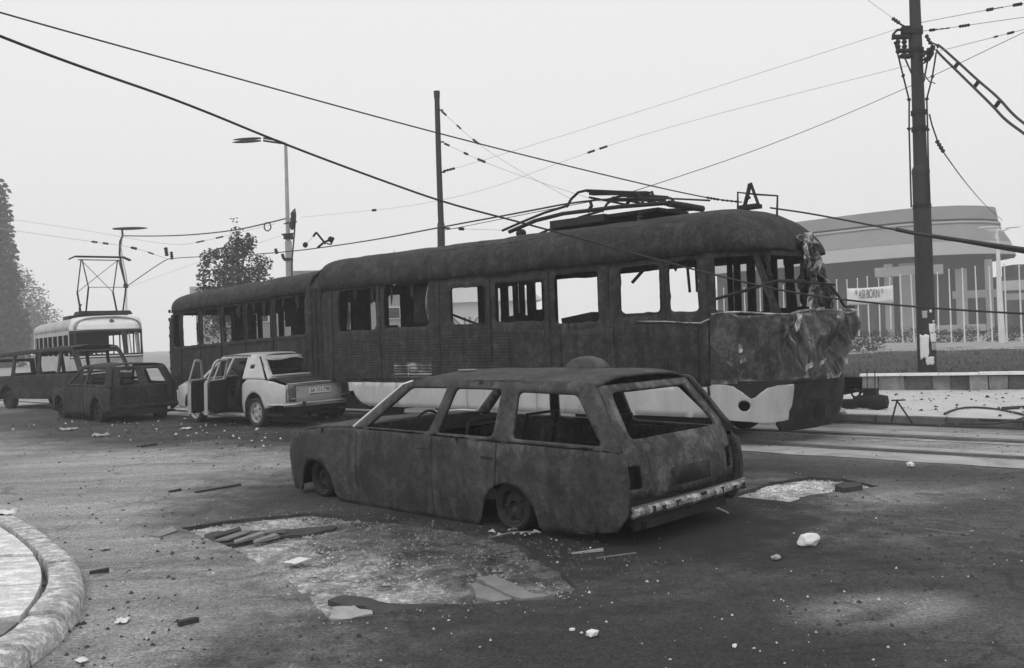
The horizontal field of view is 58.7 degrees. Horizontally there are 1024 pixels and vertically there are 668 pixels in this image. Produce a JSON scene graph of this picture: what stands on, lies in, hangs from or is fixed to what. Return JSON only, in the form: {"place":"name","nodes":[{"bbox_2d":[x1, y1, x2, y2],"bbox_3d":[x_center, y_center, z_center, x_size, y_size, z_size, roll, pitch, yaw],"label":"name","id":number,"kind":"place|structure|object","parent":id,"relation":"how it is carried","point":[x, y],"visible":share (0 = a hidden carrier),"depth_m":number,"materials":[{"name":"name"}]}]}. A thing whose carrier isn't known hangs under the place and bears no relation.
{"place":"outdoors","nodes":[
{"label":"outdoors","id":0,"kind":"place"},
{"bbox_2d":[0,514,84,667],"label":"pavement","id":1,"kind":"structure","parent":0,"point":[36,624],"depth_m":5.71,"materials":[{"name":"stone"}]},
{"bbox_2d":[0,228,163,257],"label":"overhead cable","id":2,"kind":"object","parent":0,"point":[131,247],"visible":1,"depth_m":36.58,"materials":[{"name":"metal"}]},
{"bbox_2d":[3,218,272,244],"bbox_3d":[-18.287,-4.655,38.169,16.137,2.489,2.858,-2,0,4],"label":"overhead cable","id":3,"kind":"object","parent":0,"point":[156,242],"visible":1,"depth_m":37.67,"materials":[{"name":"metal"}]},
{"bbox_2d":[303,232,334,248],"bbox_3d":[-5.100,-2.475,24.006,0.849,0.447,0.162,-2,0,0],"label":"broken wire bracket","id":4,"kind":"object","parent":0,"point":[330,240],"visible":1,"depth_m":23.98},
{"bbox_2d":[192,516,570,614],"bbox_3d":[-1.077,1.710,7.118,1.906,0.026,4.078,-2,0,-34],"label":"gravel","id":5,"kind":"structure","parent":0,"point":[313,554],"depth_m":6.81,"materials":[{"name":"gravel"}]},
{"bbox_2d":[284,556,310,563],"bbox_3d":[-1.603,1.691,6.808,0.119,0.006,0.186,-2,0,28],"label":"paper scrap","id":6,"kind":"object","parent":5,"relation":"on","point":[297,560],"visible":1,"depth_m":6.80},
{"bbox_2d":[0,333,1023,667],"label":"road","id":7,"kind":"structure","parent":0,"point":[984,629],"depth_m":6.35,"materials":[{"name":"asphalt"}]},
{"bbox_2d":[0,202,17,339],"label":"tree","id":8,"kind":"object","parent":7,"relation":"on","point":[3,295],"visible":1,"depth_m":96.84,"materials":[{"name":"grey plant"}]},
{"bbox_2d":[0,508,20,514],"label":"paper scrap","id":9,"kind":"object","parent":7,"relation":"on","point":[12,511],"visible":1,"depth_m":8.52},
{"bbox_2d":[0,179,33,367],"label":"tree","id":10,"kind":"object","parent":7,"relation":"on","point":[16,339],"visible":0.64,"depth_m":99.78,"materials":[{"name":"grey plant"}]},
{"bbox_2d":[12,259,57,361],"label":"tree","id":11,"kind":"object","parent":7,"relation":"on","point":[37,315],"visible":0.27,"depth_m":150.10,"materials":[{"name":"grey plant"}]},
{"bbox_2d":[21,300,62,357],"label":"tree","id":12,"kind":"object","parent":7,"relation":"on","point":[44,317],"visible":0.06,"depth_m":211.12,"materials":[{"name":"grey plant"}]},
{"bbox_2d":[0,344,131,408],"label":"burnt van","id":13,"kind":"object","parent":7,"relation":"on","point":[32,384],"visible":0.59,"depth_m":26.01,"materials":[{"name":"metal"}]},
{"bbox_2d":[33,255,142,379],"bbox_3d":[-17.340,-0.321,37.017,2.550,5.096,10.015,-2,0,-35],"label":"pale tram","id":14,"kind":"object","parent":7,"relation":"on","point":[96,327],"visible":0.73,"depth_m":33.81,"materials":[{"name":"metal"}]},
{"bbox_2d":[89,567,108,573],"bbox_3d":[-3.036,1.740,6.686,0.137,0.033,0.030,-2,0,-12],"label":"stick","id":15,"kind":"object","parent":7,"relation":"on","point":[102,570],"visible":1,"depth_m":6.68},
{"bbox_2d":[52,362,177,422],"bbox_3d":[-9.554,1.349,21.738,3.850,1.341,1.621,-2,0,45],"label":"burnt hatchback car","id":16,"kind":"object","parent":7,"relation":"on","point":[114,394],"visible":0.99,"depth_m":20.66,"materials":[{"name":"metal"}]},
{"bbox_2d":[114,617,130,623],"bbox_3d":[-2.337,1.712,5.461,0.072,0.018,0.109,-2,0,-7],"label":"paper scrap","id":17,"kind":"object","parent":7,"relation":"on","point":[122,620],"visible":1,"depth_m":5.45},
{"bbox_2d":[112,227,145,351],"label":"bent street lamp","id":18,"kind":"object","parent":7,"relation":"on","point":[122,234],"visible":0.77,"depth_m":45.96,"materials":[{"name":"metal"}]},
{"bbox_2d":[123,218,285,236],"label":"overhead cable","id":19,"kind":"object","parent":18,"relation":"attached to","point":[201,233],"visible":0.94,"depth_m":42.77,"materials":[{"name":"metal"}]},
{"bbox_2d":[4,415,322,461],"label":"rubble chips","id":20,"kind":"object","parent":7,"relation":"on","point":[207,434],"visible":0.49,"depth_m":18.03,"materials":[{"name":"stone"}]},
{"bbox_2d":[149,527,177,537],"bbox_3d":[-3.054,1.746,8.017,0.160,0.020,0.320,-2,0,21],"label":"board","id":21,"kind":"object","parent":7,"relation":"on","point":[165,532],"visible":1,"depth_m":7.98,"materials":[{"name":"grey wood"}]},
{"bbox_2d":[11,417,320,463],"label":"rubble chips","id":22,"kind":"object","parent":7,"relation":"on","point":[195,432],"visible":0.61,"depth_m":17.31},
{"bbox_2d":[177,617,198,626],"bbox_3d":[-1.917,1.700,5.387,0.118,0.031,0.040,-2,0,-42],"label":"stick","id":23,"kind":"object","parent":7,"relation":"on","point":[187,621],"visible":1,"depth_m":5.37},
{"bbox_2d":[194,483,240,492],"bbox_3d":[-3.345,1.756,10.372,0.040,0.021,0.579,-2,0,41],"label":"stick","id":24,"kind":"object","parent":7,"relation":"on","point":[221,487],"visible":1,"depth_m":10.36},
{"bbox_2d":[195,217,273,342],"bbox_3d":[-11.477,-1.410,37.995,3.143,6.959,2.737,-2,0,-38],"label":"tree","id":25,"kind":"object","parent":7,"relation":"on","point":[239,274],"visible":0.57,"depth_m":37.83,"materials":[{"name":"grey plant"}]},
{"bbox_2d":[190,286,286,344],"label":"house","id":26,"kind":"structure","parent":7,"relation":"on","point":[266,327],"depth_m":58.82,"materials":[{"name":"grey concrete"}]},
{"bbox_2d":[178,351,348,426],"bbox_3d":[-5.366,1.114,19.059,4.297,1.464,2.651,-2,0,42],"label":"pale saloon car","id":27,"kind":"object","parent":7,"relation":"on","point":[261,398],"visible":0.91,"depth_m":18.08,"materials":[{"name":"paint"}]},
{"bbox_2d":[232,137,296,335],"bbox_3d":[-10.695,-3.211,39.520,2.799,10.892,1.379,-2,0,0],"label":"street lamp","id":28,"kind":"object","parent":7,"relation":"on","point":[290,223],"visible":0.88,"depth_m":39.86,"materials":[{"name":"metal"}]},
{"bbox_2d":[293,270,400,329],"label":"house","id":29,"kind":"structure","parent":7,"relation":"on","point":[394,313],"depth_m":51.95,"materials":[{"name":"grey concrete"}]},
{"bbox_2d":[389,307,399,318],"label":"window","id":30,"kind":"structure","parent":29,"relation":"in","point":[394,312],"depth_m":51.95,"materials":[{"name":"grey glass"}]},
{"bbox_2d":[191,516,573,618],"bbox_3d":[-1.300,1.730,7.037,3.612,0.042,3.600,-2,0,0],"label":"road base","id":31,"kind":"object","parent":7,"relation":"in","point":[449,578],"visible":0.35,"depth_m":6.82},
{"bbox_2d":[204,525,336,547],"bbox_3d":[-2.111,1.748,7.839,1.140,0.039,0.604,-2,0,-4],"label":"asphalt slab","id":32,"kind":"object","parent":31,"relation":"on","point":[299,532],"depth_m":7.90,"materials":[{"name":"asphalt"}]},
{"bbox_2d":[214,527,240,537],"bbox_3d":[-2.462,1.718,7.884,0.120,0.033,0.300,-2,0,44],"label":"board","id":33,"kind":"object","parent":32,"relation":"on","point":[227,532],"visible":0.93,"depth_m":7.85,"materials":[{"name":"wood"}]},
{"bbox_2d":[214,531,250,541],"bbox_3d":[-2.377,1.724,7.747,0.100,0.017,0.349,-2,0,23],"label":"board","id":34,"kind":"object","parent":32,"relation":"on","point":[234,535],"visible":1,"depth_m":7.72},
{"bbox_2d":[234,531,264,543],"bbox_3d":[-2.214,1.710,7.649,0.090,0.032,0.344,-2,0,36],"label":"board","id":35,"kind":"object","parent":32,"relation":"on","point":[260,534],"visible":0.93,"depth_m":7.64,"materials":[{"name":"grey wood"}]},
{"bbox_2d":[253,533,278,543],"bbox_3d":[-2.065,1.705,7.590,0.080,0.031,0.253,-2,0,38],"label":"board","id":36,"kind":"object","parent":32,"relation":"on","point":[268,537],"visible":1,"depth_m":7.58,"materials":[{"name":"grey wood"}]},
{"bbox_2d":[264,527,284,533],"bbox_3d":[-2.068,1.704,7.893,0.194,0.033,0.100,-2,0,-15],"label":"board","id":37,"kind":"object","parent":32,"relation":"on","point":[276,530],"visible":0.93,"depth_m":7.86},
{"bbox_2d":[329,605,372,620],"bbox_3d":[-0.968,1.700,5.499,0.258,0.052,0.260,-2,0,-8],"label":"asphalt slab","id":38,"kind":"object","parent":31,"relation":"on","point":[345,612],"depth_m":5.48,"materials":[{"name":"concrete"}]},
{"bbox_2d":[328,595,443,614],"bbox_3d":[-0.728,1.697,5.592,0.979,0.040,0.346,-2,0,20],"label":"asphalt slab","id":39,"kind":"object","parent":31,"relation":"on","point":[375,606],"depth_m":5.68,"materials":[{"name":"asphalt"}]},
{"bbox_2d":[466,582,511,601],"bbox_3d":[-0.183,1.675,5.857,0.168,0.045,0.508,-2,0,-33],"label":"asphalt slab","id":40,"kind":"object","parent":31,"relation":"on","point":[484,593],"depth_m":5.81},
{"bbox_2d":[475,575,553,600],"bbox_3d":[-0.028,1.662,5.906,0.208,0.061,0.687,-2,0,-38],"label":"asphalt slab","id":41,"kind":"object","parent":31,"relation":"on","point":[505,587],"depth_m":5.84,"materials":[{"name":"asphalt"}]},
{"bbox_2d":[208,489,834,591],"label":"rubble chips","id":42,"kind":"object","parent":31,"relation":"on","point":[540,568],"visible":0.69,"depth_m":7.72,"materials":[{"name":"stone"}]},
{"bbox_2d":[172,508,600,632],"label":"gravel","id":43,"kind":"structure","parent":7,"relation":"on","point":[388,613],"depth_m":6.33,"materials":[{"name":"gravel"}]},
{"bbox_2d":[434,90,444,246],"bbox_3d":[-2.336,-3.037,30.000,0.452,9.935,0.260,-2,0,0],"label":"line pole","id":44,"kind":"object","parent":7,"relation":"on","point":[440,234],"visible":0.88,"depth_m":29.92,"materials":[{"name":"metal"}]},
{"bbox_2d":[441,111,568,197],"bbox_3d":[-0.213,-5.553,27.619,0.407,3.873,6.349,-2,0,-38],"label":"overhead cable","id":45,"kind":"object","parent":44,"relation":"attached to","point":[445,114],"visible":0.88,"depth_m":28.65,"materials":[{"name":"metal"}]},
{"bbox_2d":[442,142,600,201],"bbox_3d":[0.216,-4.923,27.168,0.563,3.068,7.602,-2,0,-38],"label":"overhead cable","id":46,"kind":"object","parent":44,"relation":"attached to","point":[465,153],"visible":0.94,"depth_m":28.78,"materials":[{"name":"metal"}]},
{"bbox_2d":[442,28,898,171],"bbox_3d":[3.440,-6.124,25.589,14.611,1.206,0.766,-2,0,40],"label":"overhead cable","id":47,"kind":"object","parent":44,"relation":"attached to","point":[450,169],"visible":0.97,"depth_m":25.21,"materials":[{"name":"metal"}]},
{"bbox_2d":[452,286,541,323],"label":"house","id":48,"kind":"structure","parent":7,"relation":"on","point":[465,302],"depth_m":39.93,"materials":[{"name":"white glass"}]},
{"bbox_2d":[0,399,1023,468],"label":"track bed","id":49,"kind":"object","parent":7,"relation":"on","point":[856,451],"visible":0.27,"depth_m":12.09,"materials":[{"name":"concrete"}]},
{"bbox_2d":[168,182,861,431],"bbox_3d":[-1.709,-0.277,17.637,16.341,3.909,3.110,-2,0,42],"label":"burnt tram","id":50,"kind":"object","parent":49,"relation":"on","point":[782,368],"visible":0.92,"depth_m":14.36,"materials":[{"name":"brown metal"}]},
{"bbox_2d":[0,12,741,202],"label":"overhead cable","id":51,"kind":"object","parent":50,"relation":"attached to","point":[727,200],"visible":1,"depth_m":11.30,"materials":[{"name":"metal"}]},
{"bbox_2d":[126,197,709,286],"bbox_3d":[-5.725,-2.542,25.085,1.667,1.811,29.026,-2,0,-38],"label":"overhead cable","id":52,"kind":"object","parent":50,"relation":"attached to","point":[172,256],"visible":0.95,"depth_m":18.89,"materials":[{"name":"metal"}]},
{"bbox_2d":[443,32,1023,230],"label":"overhead cable","id":53,"kind":"object","parent":50,"relation":"attached to","point":[753,150],"visible":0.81,"depth_m":17.24,"materials":[{"name":"metal"}]},
{"bbox_2d":[770,207,1023,253],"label":"overhead cable","id":54,"kind":"object","parent":50,"relation":"attached to","point":[1022,252],"visible":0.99,"depth_m":12.40,"materials":[{"name":"metal"}]},
{"bbox_2d":[895,227,1023,251],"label":"overhead cable","id":55,"kind":"object","parent":54,"relation":"attached to","point":[968,241],"visible":1,"depth_m":11.34,"materials":[{"name":"metal"}]},
{"bbox_2d":[5,429,1023,667],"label":"rubble chips","id":56,"kind":"object","parent":7,"relation":"on","point":[735,641],"visible":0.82,"depth_m":5.41,"materials":[{"name":"stone"}]},
{"bbox_2d":[488,528,540,538],"bbox_3d":[0.022,1.594,7.345,0.433,0.074,0.156,-2,0,-27],"label":"dry twig","id":57,"kind":"object","parent":7,"relation":"on","point":[521,532],"visible":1,"depth_m":7.35,"materials":[{"name":"wood"}]},
{"bbox_2d":[290,356,745,533],"bbox_3d":[-0.223,0.992,8.993,4.773,1.514,1.789,-2,0,44],"label":"burnt estate car","id":58,"kind":"object","parent":7,"relation":"on","point":[602,467],"visible":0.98,"depth_m":7.89,"materials":[{"name":"grey metal"}]},
{"bbox_2d":[571,548,603,553],"bbox_3d":[0.561,1.613,6.766,0.247,0.023,0.014,-2,0,-14],"label":"rod","id":59,"kind":"object","parent":7,"relation":"on","point":[593,550],"visible":1,"depth_m":6.77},
{"bbox_2d":[586,629,598,636],"bbox_3d":[0.428,1.610,4.898,0.060,0.046,0.060,-2,0,36],"label":"stone","id":60,"kind":"object","parent":7,"relation":"on","point":[591,632],"visible":1,"depth_m":4.88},
{"bbox_2d":[596,552,635,558],"bbox_3d":[0.761,1.612,6.632,0.314,0.011,0.013,-2,0,-18],"label":"rod","id":61,"kind":"object","parent":7,"relation":"on","point":[616,555],"visible":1,"depth_m":6.63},
{"bbox_2d":[739,479,869,501],"bbox_3d":[2.894,1.577,9.079,1.728,0.036,1.503,-2,0,0],"label":"road base","id":62,"kind":"object","parent":7,"relation":"in","point":[804,484],"visible":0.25,"depth_m":9.18,"materials":[{"name":"gravel"}]},
{"bbox_2d":[835,482,862,492],"bbox_3d":[3.300,1.523,8.922,0.257,0.095,0.390,-2,0,16],"label":"asphalt slab","id":63,"kind":"object","parent":62,"relation":"on","point":[844,487],"depth_m":8.86,"materials":[{"name":"asphalt"}]},
{"bbox_2d":[797,533,819,546],"bbox_3d":[2.184,1.521,6.736,0.156,0.104,0.133,-2,0,-32],"label":"stone","id":64,"kind":"object","parent":7,"relation":"on","point":[808,539],"visible":1,"depth_m":6.70,"materials":[{"name":"stone"}]},
{"bbox_2d":[867,276,869,341],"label":"flagpole","id":65,"kind":"object","parent":7,"relation":"on","point":[868,314],"visible":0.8,"depth_m":68.12,"materials":[{"name":"metal"}]},
{"bbox_2d":[847,285,893,304],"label":"banner","id":66,"kind":"object","parent":65,"relation":"attached to","point":[883,294],"visible":0.98,"depth_m":67.65,"materials":[{"name":"fabric"}]},
{"bbox_2d":[715,205,1023,336],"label":"sports hall","id":67,"kind":"structure","parent":7,"relation":"on","point":[855,251],"depth_m":90.49,"materials":[{"name":"grey concrete"}]},
{"bbox_2d":[850,305,863,330],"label":"window","id":68,"kind":"structure","parent":67,"relation":"in","point":[856,306],"depth_m":92.94,"materials":[{"name":"grey glass"}]},
{"bbox_2d":[863,304,876,329],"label":"window","id":69,"kind":"structure","parent":67,"relation":"in","point":[872,308],"depth_m":92.83,"materials":[{"name":"grey glass"}]},
{"bbox_2d":[877,304,885,329],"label":"window","id":70,"kind":"structure","parent":67,"relation":"in","point":[882,307],"depth_m":92.67,"materials":[{"name":"grey glass"}]},
{"bbox_2d":[976,300,984,323],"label":"window","id":71,"kind":"structure","parent":67,"relation":"in","point":[981,303],"depth_m":90.68,"materials":[{"name":"grey glass"}]},
{"bbox_2d":[984,300,997,325],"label":"window","id":72,"kind":"structure","parent":67,"relation":"in","point":[995,301],"depth_m":90.39,"materials":[{"name":"grey glass"}]},
{"bbox_2d":[1003,299,1011,325],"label":"window","id":73,"kind":"structure","parent":67,"relation":"in","point":[1009,302],"depth_m":90.15,"materials":[{"name":"grey glass"}]},
{"bbox_2d":[889,277,891,342],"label":"flagpole","id":74,"kind":"object","parent":7,"relation":"on","point":[890,316],"visible":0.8,"depth_m":66.17,"materials":[{"name":"metal"}]},
{"bbox_2d":[873,327,916,342],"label":"bush","id":75,"kind":"object","parent":7,"relation":"on","point":[904,336],"visible":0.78,"depth_m":65.97,"materials":[{"name":"grey plant"}]},
{"bbox_2d":[899,274,902,342],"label":"flagpole","id":76,"kind":"object","parent":7,"relation":"on","point":[901,309],"visible":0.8,"depth_m":65.21,"materials":[{"name":"metal"}]},
{"bbox_2d":[910,275,914,342],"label":"flagpole","id":77,"kind":"object","parent":7,"relation":"on","point":[912,311],"visible":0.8,"depth_m":64.29,"materials":[{"name":"metal"}]},
{"bbox_2d":[834,389,1023,429],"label":"platform","id":78,"kind":"structure","parent":7,"relation":"on","point":[917,416],"depth_m":15.41,"materials":[{"name":"concrete"}]},
{"bbox_2d":[842,369,888,409],"bbox_3d":[6.056,0.956,15.684,0.825,0.691,0.350,-2,0,35],"label":"torn motor unit","id":79,"kind":"object","parent":78,"relation":"on","point":[871,398],"visible":0.99,"depth_m":15.58,"materials":[{"name":"metal"}]},
{"bbox_2d":[891,399,912,422],"bbox_3d":[5.693,1.136,13.320,0.315,0.358,0.081,-2,0,16],"label":"wire stand","id":80,"kind":"object","parent":78,"relation":"on","point":[899,404],"visible":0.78,"depth_m":13.32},
{"bbox_2d":[891,0,944,372],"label":"overhead line pole","id":81,"kind":"object","parent":78,"relation":"on","point":[916,53],"visible":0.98,"depth_m":20.27,"materials":[{"name":"metal"}]},
{"bbox_2d":[308,66,904,216],"bbox_3d":[0.452,-5.168,28.417,23.238,1.153,0.610,-2,0,41],"label":"overhead cable","id":82,"kind":"object","parent":81,"relation":"attached to","point":[588,152],"visible":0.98,"depth_m":26.69,"materials":[{"name":"metal"}]},
{"bbox_2d":[921,2,1023,22],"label":"overhead cable","id":83,"kind":"object","parent":81,"relation":"attached to","point":[1013,5],"visible":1,"depth_m":17.95,"materials":[{"name":"metal"}]},
{"bbox_2d":[944,153,1001,219],"bbox_3d":[20.875,-5.799,40.265,0.292,2.583,45.695,-2,0,30],"label":"overhead cable","id":84,"kind":"object","parent":81,"relation":"attached to","point":[966,183],"visible":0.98,"depth_m":29.64,"materials":[{"name":"metal"}]},
{"bbox_2d":[925,17,1023,31],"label":"overhead cable","id":85,"kind":"object","parent":81,"relation":"attached to","point":[959,26],"visible":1,"depth_m":18.99,"materials":[{"name":"metal"}]},
{"bbox_2d":[935,49,1023,134],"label":"overhead cable","id":86,"kind":"object","parent":81,"relation":"attached to","point":[975,86],"visible":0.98,"depth_m":18.55,"materials":[{"name":"metal"}]},
{"bbox_2d":[937,44,1023,124],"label":"overhead cable","id":87,"kind":"object","parent":81,"relation":"attached to","point":[1010,111],"visible":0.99,"depth_m":18.47,"materials":[{"name":"metal"}]},
{"bbox_2d":[940,29,1023,50],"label":"overhead cable","id":88,"kind":"object","parent":81,"relation":"attached to","point":[1008,33],"visible":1,"depth_m":18.49,"materials":[{"name":"metal"}]},
{"bbox_2d":[838,420,1023,429],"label":"kerb","id":89,"kind":"object","parent":78,"relation":"on","point":[968,426],"visible":0.86,"depth_m":12.76,"materials":[{"name":"concrete"}]},
{"bbox_2d":[849,389,1022,414],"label":"rubble chips","id":90,"kind":"object","parent":78,"relation":"on","point":[1021,408],"visible":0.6,"depth_m":15.39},
{"bbox_2d":[851,389,1023,418],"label":"rubble chips","id":91,"kind":"object","parent":78,"relation":"on","point":[896,394],"visible":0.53,"depth_m":16.53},
{"bbox_2d":[860,371,1023,390],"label":"garden wall","id":92,"kind":"structure","parent":78,"relation":"on","point":[995,380],"depth_m":19.18,"materials":[{"name":"concrete"}]},
{"bbox_2d":[943,406,1023,424],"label":"fallen wire","id":93,"kind":"object","parent":78,"relation":"on","point":[990,423],"visible":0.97,"depth_m":13.21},
{"bbox_2d":[978,418,1023,422],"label":"fallen wire","id":94,"kind":"object","parent":78,"relation":"on","point":[1000,420],"visible":0.95,"depth_m":13.07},
{"bbox_2d":[1001,406,1023,409],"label":"fallen wire","id":95,"kind":"object","parent":78,"relation":"on","point":[1011,407],"visible":0.84,"depth_m":14.71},
{"bbox_2d":[937,272,939,341],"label":"flagpole","id":96,"kind":"object","parent":7,"relation":"on","point":[938,304],"visible":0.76,"depth_m":62.31,"materials":[{"name":"metal"}]},
{"bbox_2d":[924,528,968,535],"bbox_3d":[3.335,1.516,6.995,0.012,0.014,0.338,-2,0,-38],"label":"rod","id":97,"kind":"object","parent":7,"relation":"on","point":[967,534],"visible":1,"depth_m":6.97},
{"bbox_2d":[948,269,951,341],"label":"flagpole","id":98,"kind":"object","parent":7,"relation":"on","point":[950,306],"visible":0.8,"depth_m":61.39,"materials":[{"name":"metal"}]},
{"bbox_2d":[936,325,984,342],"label":"bush","id":99,"kind":"object","parent":7,"relation":"on","point":[961,335],"visible":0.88,"depth_m":61.84,"materials":[{"name":"grey plant"}]},
{"bbox_2d":[961,268,965,341],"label":"flagpole","id":100,"kind":"object","parent":7,"relation":"on","point":[963,307],"visible":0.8,"depth_m":60.44,"materials":[{"name":"metal"}]},
{"bbox_2d":[974,266,978,341],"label":"flagpole","id":101,"kind":"object","parent":7,"relation":"on","point":[976,307],"visible":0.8,"depth_m":59.43,"materials":[{"name":"metal"}]},
{"bbox_2d":[988,266,992,341],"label":"flagpole","id":102,"kind":"object","parent":7,"relation":"on","point":[990,307],"visible":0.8,"depth_m":58.52,"materials":[{"name":"metal"}]},
{"bbox_2d":[979,226,1021,342],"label":"twin street lamp","id":103,"kind":"object","parent":7,"relation":"on","point":[1001,331],"visible":0.97,"depth_m":55.90,"materials":[{"name":"metal"}]},
{"bbox_2d":[982,323,1023,341],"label":"bush","id":104,"kind":"object","parent":7,"relation":"on","point":[1013,336],"visible":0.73,"depth_m":60.00,"materials":[{"name":"grey plant"}]},
{"bbox_2d":[1003,264,1007,341],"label":"flagpole","id":105,"kind":"object","parent":7,"relation":"on","point":[1005,305],"visible":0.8,"depth_m":57.50,"materials":[{"name":"metal"}]},
{"bbox_2d":[1018,265,1022,341],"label":"flagpole","id":106,"kind":"object","parent":7,"relation":"on","point":[1020,305],"visible":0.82,"depth_m":56.56,"materials":[{"name":"metal"}]},
{"bbox_2d":[0,35,1023,314],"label":"overhead cable","id":107,"kind":"object","parent":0,"point":[466,207],"visible":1,"depth_m":9.54,"materials":[{"name":"metal"}]},
{"bbox_2d":[0,0,1023,355],"label":"sky","id":108,"kind":"structure","parent":0,"point":[82,149],"materials":[{"name":"white"}]},
{"bbox_2d":[843,346,1023,377],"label":"lawn","id":109,"kind":"structure","parent":0,"point":[958,353],"depth_m":31.46,"materials":[{"name":"plant"}]},
{"bbox_2d":[851,331,887,351],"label":"bush","id":110,"kind":"object","parent":109,"relation":"on","point":[861,344],"visible":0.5,"depth_m":49.96,"materials":[{"name":"grey plant"}]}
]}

